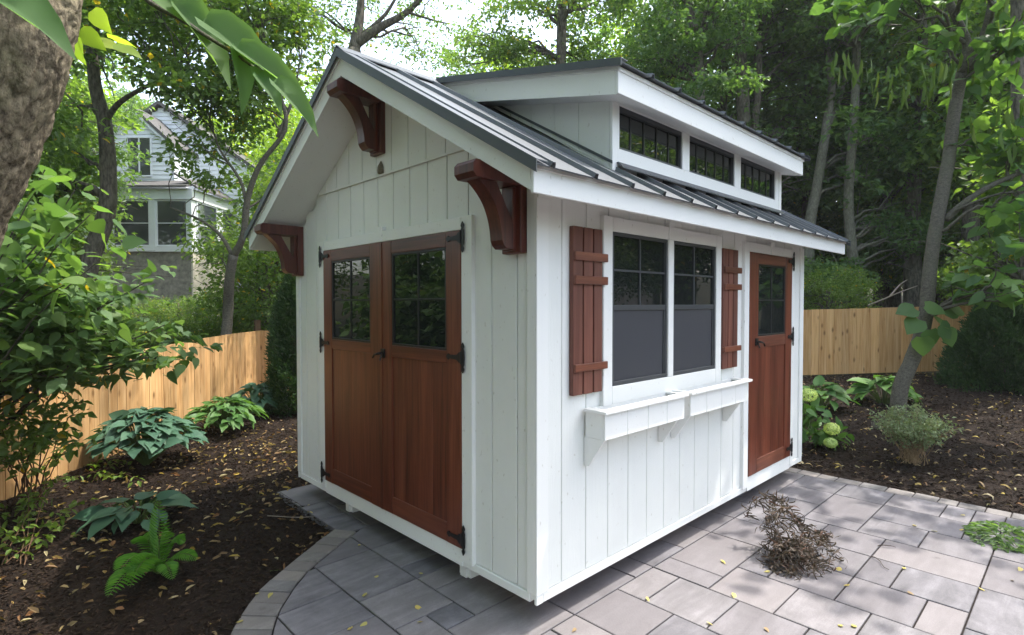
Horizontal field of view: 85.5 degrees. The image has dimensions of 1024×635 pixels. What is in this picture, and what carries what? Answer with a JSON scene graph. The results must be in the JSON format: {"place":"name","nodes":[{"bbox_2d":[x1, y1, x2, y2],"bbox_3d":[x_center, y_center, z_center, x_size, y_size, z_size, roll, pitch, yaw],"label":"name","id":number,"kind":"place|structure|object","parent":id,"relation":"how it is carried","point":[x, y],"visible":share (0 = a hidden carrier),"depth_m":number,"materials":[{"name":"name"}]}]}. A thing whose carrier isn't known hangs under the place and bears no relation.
{"place":"outdoors","nodes":[
{"label":"outdoors","id":0,"kind":"place"},
{"bbox_2d":[69,0,915,201],"label":"sky","id":1,"kind":"structure","parent":0,"point":[453,14],"materials":[{"name":"white"}]},
{"bbox_2d":[0,287,1023,634],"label":"ground","id":2,"kind":"structure","parent":0,"point":[274,507],"depth_m":4.87,"materials":[{"name":"brown soil"}]},
{"bbox_2d":[0,361,101,505],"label":"viburnum shrub","id":3,"kind":"object","parent":2,"relation":"on","point":[35,442],"visible":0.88,"depth_m":4.26,"materials":[{"name":"green plant"}]},
{"bbox_2d":[0,448,103,564],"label":"ground shrub","id":4,"kind":"object","parent":2,"relation":"on","point":[11,536],"visible":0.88,"depth_m":3.93,"materials":[{"name":"green plant"}]},
{"bbox_2d":[0,160,146,363],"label":"dogwood sapling","id":5,"kind":"object","parent":2,"relation":"on","point":[59,217],"visible":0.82,"depth_m":3.58,"materials":[{"name":"green plant"}]},
{"bbox_2d":[9,156,142,276],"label":"understory tree","id":6,"kind":"object","parent":2,"relation":"on","point":[57,192],"visible":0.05,"depth_m":8.85,"materials":[{"name":"green plant"}]},
{"bbox_2d":[26,151,143,266],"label":"understory tree","id":7,"kind":"object","parent":2,"relation":"on","point":[86,226],"depth_m":10.87,"materials":[{"name":"green plant"}]},
{"bbox_2d":[59,60,119,149],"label":"woodland tree","id":8,"kind":"object","parent":2,"relation":"on","point":[109,94],"visible":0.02,"depth_m":26.62,"materials":[{"name":"green plant"}]},
{"bbox_2d":[42,6,144,183],"bbox_3d":[-12.668,-6.345,12.832,6.415,14.829,6.758,1,2,27],"label":"woodland tree","id":9,"kind":"object","parent":2,"relation":"on","point":[74,85],"visible":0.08,"depth_m":14.02,"materials":[{"name":"green plant"}]},
{"bbox_2d":[18,151,179,298],"bbox_3d":[-9.194,-0.776,9.765,4.622,4.469,4.081,1,2,22],"label":"understory tree","id":10,"kind":"object","parent":2,"relation":"on","point":[79,246],"visible":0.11,"depth_m":10.18,"materials":[{"name":"green plant"}]},
{"bbox_2d":[53,9,154,240],"bbox_3d":[-14.295,-5.370,16.316,6.495,12.116,6.575,-1,2,-25],"label":"woodland tree","id":11,"kind":"object","parent":2,"relation":"on","point":[135,118],"visible":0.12,"depth_m":17.58,"materials":[{"name":"green plant"}]},
{"bbox_2d":[74,79,147,118],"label":"woodland tree","id":12,"kind":"object","parent":2,"relation":"on","point":[119,91],"visible":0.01,"depth_m":32.56,"materials":[{"name":"green plant"}]},
{"bbox_2d":[0,168,222,424],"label":"dogwood shrub","id":13,"kind":"object","parent":2,"relation":"on","point":[62,334],"visible":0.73,"depth_m":4.00,"materials":[{"name":"green plant"}]},
{"bbox_2d":[87,441,144,487],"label":"ground shrub","id":14,"kind":"object","parent":2,"relation":"on","point":[107,475],"visible":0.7,"depth_m":5.34,"materials":[{"name":"green plant"}]},
{"bbox_2d":[97,314,153,346],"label":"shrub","id":15,"kind":"object","parent":2,"relation":"on","point":[137,326],"visible":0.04,"depth_m":11.39,"materials":[{"name":"green plant"}]},
{"bbox_2d":[0,330,262,500],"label":"wooden fence","id":16,"kind":"object","parent":2,"relation":"on","point":[232,367],"visible":0.34,"depth_m":7.02,"materials":[{"name":"brown wood"}]},
{"bbox_2d":[71,490,197,540],"bbox_3d":[-2.850,1.488,4.251,0.832,0.262,0.851,-1,2,-44],"label":"hosta plant","id":17,"kind":"object","parent":2,"relation":"on","point":[99,516],"visible":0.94,"depth_m":4.15,"materials":[{"name":"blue plant"}]},
{"bbox_2d":[99,298,184,343],"bbox_3d":[-8.595,0.371,12.970,1.614,1.768,1.828,0,1,11],"label":"shrub","id":18,"kind":"object","parent":2,"relation":"on","point":[160,309],"visible":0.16,"depth_m":12.98,"materials":[{"name":"green plant"}]},
{"bbox_2d":[106,84,184,120],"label":"woodland tree","id":19,"kind":"object","parent":2,"relation":"on","point":[148,104],"visible":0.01,"depth_m":28.67,"materials":[{"name":"green plant"}]},
{"bbox_2d":[84,406,209,465],"bbox_3d":[-3.786,1.230,5.770,1.110,0.612,1.149,-1,2,-44],"label":"hosta plant","id":20,"kind":"object","parent":2,"relation":"on","point":[149,443],"visible":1,"depth_m":5.55,"materials":[{"name":"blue plant"}]},
{"bbox_2d":[105,502,198,595],"bbox_3d":[-2.138,1.334,3.203,0.399,0.527,0.621,0,1,1],"label":"fern","id":21,"kind":"object","parent":2,"relation":"on","point":[155,556],"visible":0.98,"depth_m":3.29,"materials":[{"name":"green plant"}]},
{"bbox_2d":[29,0,276,349],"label":"maple tree","id":22,"kind":"object","parent":2,"relation":"on","point":[149,24],"visible":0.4,"depth_m":8.74,"materials":[{"name":"green plant"}]},
{"bbox_2d":[0,0,318,247],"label":"leaning tree","id":23,"kind":"object","parent":2,"relation":"on","point":[41,44],"visible":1,"depth_m":2.17,"materials":[{"name":"grey plant"}]},
{"bbox_2d":[128,314,199,348],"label":"shrub","id":24,"kind":"object","parent":2,"relation":"on","point":[149,337],"visible":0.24,"depth_m":11.39,"materials":[{"name":"green plant"}]},
{"bbox_2d":[0,412,328,634],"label":"leaf litter","id":25,"kind":"object","parent":2,"relation":"on","point":[36,610],"visible":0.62,"depth_m":4.36,"materials":[{"name":"brown plant"}]},
{"bbox_2d":[66,100,263,327],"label":"neighbour house","id":26,"kind":"structure","parent":2,"relation":"on","point":[155,217],"depth_m":20.07,"materials":[{"name":"white"}]},
{"bbox_2d":[112,200,149,245],"bbox_3d":[-13.759,-3.412,20.012,1.360,1.670,0.050,0,1,0],"label":"window","id":27,"kind":"structure","parent":26,"relation":"in","point":[140,223],"depth_m":20.02,"materials":[{"name":"white glass"}]},
{"bbox_2d":[126,136,151,176],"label":"window","id":28,"kind":"structure","parent":26,"relation":"in","point":[146,141],"depth_m":21.36,"materials":[{"name":"white glass"}]},
{"bbox_2d":[155,200,186,245],"bbox_3d":[-12.289,-3.413,20.012,1.140,1.670,0.050,0,1,0],"label":"window","id":29,"kind":"structure","parent":26,"relation":"in","point":[166,232],"depth_m":20.02,"materials":[{"name":"white glass"}]},
{"bbox_2d":[196,201,217,249],"bbox_3d":[-11.550,-3.438,20.976,0.050,1.670,1.400,0,1,0],"label":"window","id":30,"kind":"structure","parent":26,"relation":"in","point":[204,209],"depth_m":20.88,"materials":[{"name":"white glass"}]},
{"bbox_2d":[222,210,233,241],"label":"window","id":31,"kind":"structure","parent":26,"relation":"in","point":[223,211],"depth_m":22.42,"materials":[{"name":"white glass"}]},
{"bbox_2d":[0,404,331,634],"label":"bark mulch","id":32,"kind":"object","parent":2,"relation":"on","point":[124,616],"visible":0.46,"depth_m":3.79,"materials":[{"name":"brown wood"}]},
{"bbox_2d":[148,294,213,343],"bbox_3d":[-8.389,0.284,13.964,1.614,1.768,1.828,1,2,26],"label":"shrub","id":33,"kind":"object","parent":2,"relation":"on","point":[179,308],"visible":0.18,"depth_m":13.84,"materials":[{"name":"green plant"}]},
{"bbox_2d":[169,315,221,342],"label":"shrub","id":34,"kind":"object","parent":2,"relation":"on","point":[196,333],"visible":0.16,"depth_m":11.53,"materials":[{"name":"green plant"}]},
{"bbox_2d":[179,290,244,334],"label":"shrub","id":35,"kind":"object","parent":2,"relation":"on","point":[194,317],"visible":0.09,"depth_m":13.64,"materials":[{"name":"green plant"}]},
{"bbox_2d":[183,394,268,431],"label":"hosta plant","id":36,"kind":"object","parent":2,"relation":"on","point":[222,415],"visible":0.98,"depth_m":7.14,"materials":[{"name":"green plant"}]},
{"bbox_2d":[204,320,252,337],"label":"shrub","id":37,"kind":"object","parent":2,"relation":"on","point":[219,333],"visible":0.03,"depth_m":11.66,"materials":[{"name":"green plant"}]},
{"bbox_2d":[174,207,283,333],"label":"understory tree","id":38,"kind":"object","parent":2,"relation":"on","point":[237,287],"visible":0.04,"depth_m":11.43,"materials":[{"name":"green plant"}]},
{"bbox_2d":[167,135,291,287],"bbox_3d":[-3.876,-1.411,13.017,5.790,5.599,5.112,0,1,17],"label":"understory tree","id":39,"kind":"object","parent":2,"relation":"on","point":[260,188],"visible":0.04,"depth_m":12.01,"materials":[{"name":"green plant"}]},
{"bbox_2d":[113,0,346,335],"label":"slender tree","id":40,"kind":"object","parent":2,"relation":"on","point":[278,18],"visible":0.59,"depth_m":8.65,"materials":[{"name":"green plant"}]},
{"bbox_2d":[177,215,284,336],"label":"understory tree","id":41,"kind":"object","parent":2,"relation":"on","point":[265,284],"visible":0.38,"depth_m":10.20,"materials":[{"name":"green plant"}]},
{"bbox_2d":[173,75,288,166],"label":"woodland tree","id":42,"kind":"object","parent":2,"relation":"on","point":[228,127],"visible":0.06,"depth_m":25.43,"materials":[{"name":"green plant"}]},
{"bbox_2d":[224,382,288,412],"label":"hosta plant","id":43,"kind":"object","parent":2,"relation":"on","point":[254,390],"visible":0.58,"depth_m":8.24,"materials":[{"name":"green plant"}]},
{"bbox_2d":[254,320,260,330],"bbox_3d":[-4.621,0.766,10.060,0.090,1.440,0.090,-1,2,-44],"label":"fence post","id":44,"kind":"object","parent":2,"relation":"on","point":[257,325],"visible":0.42,"depth_m":10.02,"materials":[{"name":"brown wood"}]},
{"bbox_2d":[236,101,298,153],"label":"woodland tree","id":45,"kind":"object","parent":2,"relation":"on","point":[264,123],"visible":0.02,"depth_m":32.14,"materials":[{"name":"green plant"}]},
{"bbox_2d":[247,103,301,186],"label":"woodland tree","id":46,"kind":"object","parent":2,"relation":"on","point":[266,131],"visible":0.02,"depth_m":21.13,"materials":[{"name":"green plant"}]},
{"bbox_2d":[228,69,322,204],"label":"woodland tree","id":47,"kind":"object","parent":2,"relation":"on","point":[292,119],"visible":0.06,"depth_m":17.06,"materials":[{"name":"green plant"}]},
{"bbox_2d":[260,272,296,417],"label":"arborvitae","id":48,"kind":"object","parent":2,"relation":"on","point":[281,350],"visible":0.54,"depth_m":8.23,"materials":[{"name":"green plant"}]},
{"bbox_2d":[279,0,491,75],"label":"forked tree","id":49,"kind":"object","parent":2,"relation":"on","point":[360,37],"visible":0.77,"depth_m":12.22,"materials":[{"name":"green plant"}]},
{"bbox_2d":[432,27,518,77],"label":"woodland tree","id":50,"kind":"object","parent":2,"relation":"on","point":[477,68],"visible":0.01,"depth_m":21.13,"materials":[{"name":"green plant"}]},
{"bbox_2d":[479,36,546,71],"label":"woodland tree","id":51,"kind":"object","parent":2,"relation":"on","point":[492,62],"depth_m":18.89,"materials":[{"name":"green plant"}]},
{"bbox_2d":[438,0,650,76],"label":"woodland tree","id":52,"kind":"object","parent":2,"relation":"on","point":[509,46],"visible":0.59,"depth_m":14.97,"materials":[{"name":"green plant"}]},
{"bbox_2d":[260,305,972,394],"bbox_3d":[4.228,0.646,10.320,17.494,1.891,0.153,0,1,-2],"label":"wooden fence","id":53,"kind":"object","parent":2,"relation":"on","point":[856,341],"visible":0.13,"depth_m":10.33,"materials":[{"name":"brown wood"}]},
{"bbox_2d":[551,10,681,85],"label":"woodland tree","id":54,"kind":"object","parent":2,"relation":"on","point":[616,36],"visible":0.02,"depth_m":19.04,"materials":[{"name":"green plant"}]},
{"bbox_2d":[231,467,1023,634],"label":"patio edging","id":55,"kind":"object","parent":2,"relation":"on","point":[260,613],"visible":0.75,"depth_m":3.48,"materials":[{"name":"stone"}]},
{"bbox_2d":[552,0,776,132],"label":"woodland tree","id":56,"kind":"object","parent":2,"relation":"on","point":[603,29],"visible":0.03,"depth_m":16.36,"materials":[{"name":"green plant"}]},
{"bbox_2d":[602,0,774,110],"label":"woodland tree","id":57,"kind":"object","parent":2,"relation":"on","point":[692,41],"visible":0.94,"depth_m":12.32,"materials":[{"name":"green plant"}]},
{"bbox_2d":[631,1,787,118],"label":"woodland tree","id":58,"kind":"object","parent":2,"relation":"on","point":[766,103],"visible":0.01,"depth_m":18.19,"materials":[{"name":"green plant"}]},
{"bbox_2d":[615,0,835,191],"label":"woodland tree","id":59,"kind":"object","parent":2,"relation":"on","point":[724,63],"visible":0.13,"depth_m":14.95,"materials":[{"name":"green plant"}]},
{"bbox_2d":[660,0,845,204],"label":"woodland tree","id":60,"kind":"object","parent":2,"relation":"on","point":[746,116],"visible":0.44,"depth_m":14.94,"materials":[{"name":"green plant"}]},
{"bbox_2d":[683,4,873,226],"bbox_3d":[8.739,-5.402,18.802,6.365,11.874,6.444,-1,2,-18],"label":"woodland tree","id":61,"kind":"object","parent":2,"relation":"on","point":[766,116],"visible":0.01,"depth_m":17.55,"materials":[{"name":"green plant"}]},
{"bbox_2d":[802,388,831,440],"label":"hydrangea","id":62,"kind":"object","parent":2,"relation":"on","point":[811,410],"visible":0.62,"depth_m":6.26,"materials":[{"name":"green plant"}]},
{"bbox_2d":[789,194,845,259],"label":"understory tree","id":63,"kind":"object","parent":2,"relation":"on","point":[823,205],"visible":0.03,"depth_m":18.13,"materials":[{"name":"green plant"}]},
{"bbox_2d":[784,202,855,283],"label":"understory tree","id":64,"kind":"object","parent":2,"relation":"on","point":[817,224],"visible":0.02,"depth_m":17.86,"materials":[{"name":"green plant"}]},
{"bbox_2d":[706,4,945,259],"bbox_3d":[9.516,-6.188,17.406,7.299,13.449,7.209,0,1,-2],"label":"woodland tree","id":65,"kind":"object","parent":2,"relation":"on","point":[805,199],"visible":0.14,"depth_m":15.85,"materials":[{"name":"green plant"}]},
{"bbox_2d":[802,416,853,449],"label":"hydrangea","id":66,"kind":"object","parent":2,"relation":"on","point":[828,439],"visible":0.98,"depth_m":6.31,"materials":[{"name":"green plant"}]},
{"bbox_2d":[802,375,859,410],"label":"hosta plant","id":67,"kind":"object","parent":2,"relation":"on","point":[836,391],"visible":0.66,"depth_m":7.85,"materials":[{"name":"green plant"}]},
{"bbox_2d":[748,0,914,309],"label":"woodland tree","id":68,"kind":"object","parent":2,"relation":"on","point":[822,162],"visible":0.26,"depth_m":14.44,"materials":[{"name":"green plant"}]},
{"bbox_2d":[768,4,912,141],"bbox_3d":[9.560,-5.277,15.701,5.290,12.421,4.958,-1,2,-44],"label":"leaning tree","id":69,"kind":"object","parent":2,"relation":"on","point":[783,128],"visible":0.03,"depth_m":15.84,"materials":[{"name":"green plant"}]},
{"bbox_2d":[801,209,882,303],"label":"understory tree","id":70,"kind":"object","parent":2,"relation":"on","point":[840,222],"visible":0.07,"depth_m":17.03,"materials":[{"name":"green plant"}]},
{"bbox_2d":[804,264,891,309],"bbox_3d":[7.015,-0.094,12.356,2.018,2.210,2.286,-1,2,-19],"label":"bush","id":71,"kind":"object","parent":2,"relation":"on","point":[830,293],"visible":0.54,"depth_m":11.90,"materials":[{"name":"green plant"}]},
{"bbox_2d":[867,280,917,306],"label":"bare branch","id":72,"kind":"object","parent":71,"relation":"attached to","point":[892,293],"visible":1,"depth_m":11.50,"materials":[{"name":"grey wood"}]},
{"bbox_2d":[770,0,941,308],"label":"woodland tree","id":73,"kind":"object","parent":2,"relation":"on","point":[844,123],"visible":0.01,"depth_m":18.36,"materials":[{"name":"green plant"}]},
{"bbox_2d":[817,194,923,307],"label":"understory tree","id":74,"kind":"object","parent":2,"relation":"on","point":[855,213],"depth_m":17.72,"materials":[{"name":"green plant"}]},
{"bbox_2d":[779,0,964,308],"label":"woodland tree","id":75,"kind":"object","parent":2,"relation":"on","point":[853,225],"visible":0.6,"depth_m":13.89,"materials":[{"name":"green plant"}]},
{"bbox_2d":[871,422,880,428],"bbox_3d":[4.614,1.411,7.025,0.136,0.198,0.123,-1,2,-44],"label":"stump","id":76,"kind":"object","parent":2,"relation":"on","point":[874,425],"visible":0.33,"depth_m":7.00,"materials":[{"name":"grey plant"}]},
{"bbox_2d":[844,375,922,403],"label":"hosta plant","id":77,"kind":"object","parent":2,"relation":"on","point":[864,387],"visible":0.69,"depth_m":8.17,"materials":[{"name":"green plant"}]},
{"bbox_2d":[768,0,1010,306],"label":"woodland tree","id":78,"kind":"object","parent":2,"relation":"on","point":[913,187],"visible":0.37,"depth_m":13.89,"materials":[{"name":"green plant"}]},
{"bbox_2d":[778,0,1009,307],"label":"woodland tree","id":79,"kind":"object","parent":2,"relation":"on","point":[886,302],"visible":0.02,"depth_m":16.54,"materials":[{"name":"green plant"}]},
{"bbox_2d":[828,181,961,306],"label":"understory tree","id":80,"kind":"object","parent":2,"relation":"on","point":[895,300],"visible":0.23,"depth_m":16.32,"materials":[{"name":"green plant"}]},
{"bbox_2d":[834,5,972,302],"bbox_3d":[14.759,-6.680,18.765,7.274,13.570,7.364,-1,2,-19],"label":"woodland tree","id":81,"kind":"object","parent":2,"relation":"on","point":[936,298],"depth_m":18.92,"materials":[{"name":"green plant"}]},
{"bbox_2d":[856,169,959,227],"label":"understory tree","id":82,"kind":"object","parent":2,"relation":"on","point":[924,191],"visible":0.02,"depth_m":17.32,"materials":[{"name":"green plant"}]},
{"bbox_2d":[793,373,1023,513],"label":"bark mulch","id":83,"kind":"object","parent":2,"relation":"on","point":[912,488],"visible":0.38,"depth_m":6.01,"materials":[{"name":"brown wood"}]},
{"bbox_2d":[796,372,1023,507],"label":"leaf litter","id":84,"kind":"object","parent":2,"relation":"on","point":[934,476],"visible":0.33,"depth_m":5.91,"materials":[{"name":"brown plant"}]},
{"bbox_2d":[868,397,962,464],"bbox_3d":[4.178,1.177,5.758,0.800,0.662,0.831,-1,2,-44],"label":"catmint shrub","id":85,"kind":"object","parent":2,"relation":"on","point":[920,432],"visible":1,"depth_m":5.67,"materials":[{"name":"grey plant"}]},
{"bbox_2d":[809,0,1023,422],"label":"catalpa tree","id":86,"kind":"object","parent":2,"relation":"on","point":[978,58],"visible":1,"depth_m":6.83,"materials":[{"name":"green plant"}]},
{"bbox_2d":[833,0,1010,288],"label":"woodland tree","id":87,"kind":"object","parent":2,"relation":"on","point":[933,152],"visible":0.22,"depth_m":13.36,"materials":[{"name":"green plant"}]},
{"bbox_2d":[876,198,993,304],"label":"understory tree","id":88,"kind":"object","parent":2,"relation":"on","point":[955,241],"visible":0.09,"depth_m":15.92,"materials":[{"name":"green plant"}]},
{"bbox_2d":[936,252,975,305],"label":"understory tree","id":89,"kind":"object","parent":2,"relation":"on","point":[939,285],"visible":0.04,"depth_m":12.41,"materials":[{"name":"green plant"}]},
{"bbox_2d":[922,2,1010,205],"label":"woodland tree","id":90,"kind":"object","parent":2,"relation":"on","point":[956,195],"visible":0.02,"depth_m":16.41,"materials":[{"name":"green plant"}]},
{"bbox_2d":[914,0,1023,384],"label":"woodland tree","id":91,"kind":"object","parent":2,"relation":"on","point":[988,255],"visible":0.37,"depth_m":9.11,"materials":[{"name":"green plant"}]},
{"bbox_2d":[927,286,1023,394],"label":"arborvitae","id":92,"kind":"object","parent":2,"relation":"on","point":[989,340],"visible":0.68,"depth_m":8.56,"materials":[{"name":"green plant"}]},
{"bbox_2d":[938,199,1017,265],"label":"understory tree","id":93,"kind":"object","parent":2,"relation":"on","point":[952,231],"visible":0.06,"depth_m":15.77,"materials":[{"name":"green plant"}]},
{"bbox_2d":[272,471,1023,634],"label":"patio","id":94,"kind":"structure","parent":0,"point":[944,564],"depth_m":3.29,"materials":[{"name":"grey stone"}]},
{"bbox_2d":[244,44,850,605],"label":"garden shed","id":95,"kind":"structure","parent":94,"relation":"on","point":[550,328],"depth_m":3.48,"materials":[{"name":"white paint"}]},
{"bbox_2d":[318,242,380,507],"bbox_3d":[-1.221,0.391,4.167,0.052,1.923,0.947,-1,2,-44],"label":"door","id":96,"kind":"structure","parent":95,"relation":"in","point":[350,342],"depth_m":4.13,"materials":[{"name":"red wood"}]},
{"bbox_2d":[377,161,383,173],"bbox_3d":[-0.899,-1.031,3.798,0.052,0.089,0.052,-1,2,-44],"label":"wasp nest","id":97,"kind":"object","parent":95,"relation":"attached to","point":[380,168],"visible":0.99,"depth_m":3.78,"materials":[{"name":"grey paper"}]},
{"bbox_2d":[372,221,464,555],"bbox_3d":[-0.606,0.405,3.502,0.088,1.918,0.967,-1,2,-44],"label":"door","id":98,"kind":"structure","parent":95,"relation":"in","point":[422,353],"depth_m":3.48,"materials":[{"name":"red wood"}]},
{"bbox_2d":[612,232,667,385],"bbox_3d":[0.781,-0.054,3.409,0.606,0.893,0.038,-1,2,-44],"label":"window","id":99,"kind":"structure","parent":95,"relation":"in","point":[640,263],"depth_m":3.40,"materials":[{"name":"grey glass"}]},
{"bbox_2d":[619,106,681,168],"bbox_3d":[0.870,-1.117,3.494,0.724,0.250,0.033,-1,2,-44],"label":"dormer window","id":100,"kind":"structure","parent":95,"relation":"in","point":[640,135],"depth_m":3.48,"materials":[{"name":"grey glass"}]},
{"bbox_2d":[673,241,715,375],"bbox_3d":[1.265,-0.066,3.874,0.603,0.893,0.038,-1,2,-44],"label":"window","id":101,"kind":"structure","parent":95,"relation":"in","point":[694,264],"depth_m":3.87,"materials":[{"name":"grey glass"}]},
{"bbox_2d":[689,136,733,185],"bbox_3d":[1.452,-1.131,4.052,0.699,0.250,0.033,-1,2,-44],"label":"dormer window","id":102,"kind":"structure","parent":95,"relation":"in","point":[707,160],"depth_m":4.06,"materials":[{"name":"grey glass"}]},
{"bbox_2d":[741,157,774,198],"bbox_3d":[2.031,-1.145,4.608,0.691,0.250,0.033,-1,2,-44],"label":"dormer window","id":103,"kind":"structure","parent":95,"relation":"in","point":[755,178],"depth_m":4.62,"materials":[{"name":"grey glass"}]},
{"bbox_2d":[748,252,794,476],"bbox_3d":[2.266,0.353,4.797,0.948,1.891,0.088,-1,2,-44],"label":"door","id":104,"kind":"structure","parent":95,"relation":"in","point":[770,281],"depth_m":4.78,"materials":[{"name":"red wood"}]},
{"bbox_2d":[741,488,847,579],"bbox_3d":[1.921,1.402,3.646,0.822,0.448,0.623,0,1,-16],"label":"dried branch","id":105,"kind":"object","parent":94,"relation":"on","point":[789,546],"visible":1,"depth_m":3.56,"materials":[{"name":"brown plant"}]},
{"bbox_2d":[963,520,1023,553],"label":"leafy sprig","id":106,"kind":"object","parent":94,"relation":"on","point":[977,528],"visible":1,"depth_m":3.93,"materials":[{"name":"green plant"}]},
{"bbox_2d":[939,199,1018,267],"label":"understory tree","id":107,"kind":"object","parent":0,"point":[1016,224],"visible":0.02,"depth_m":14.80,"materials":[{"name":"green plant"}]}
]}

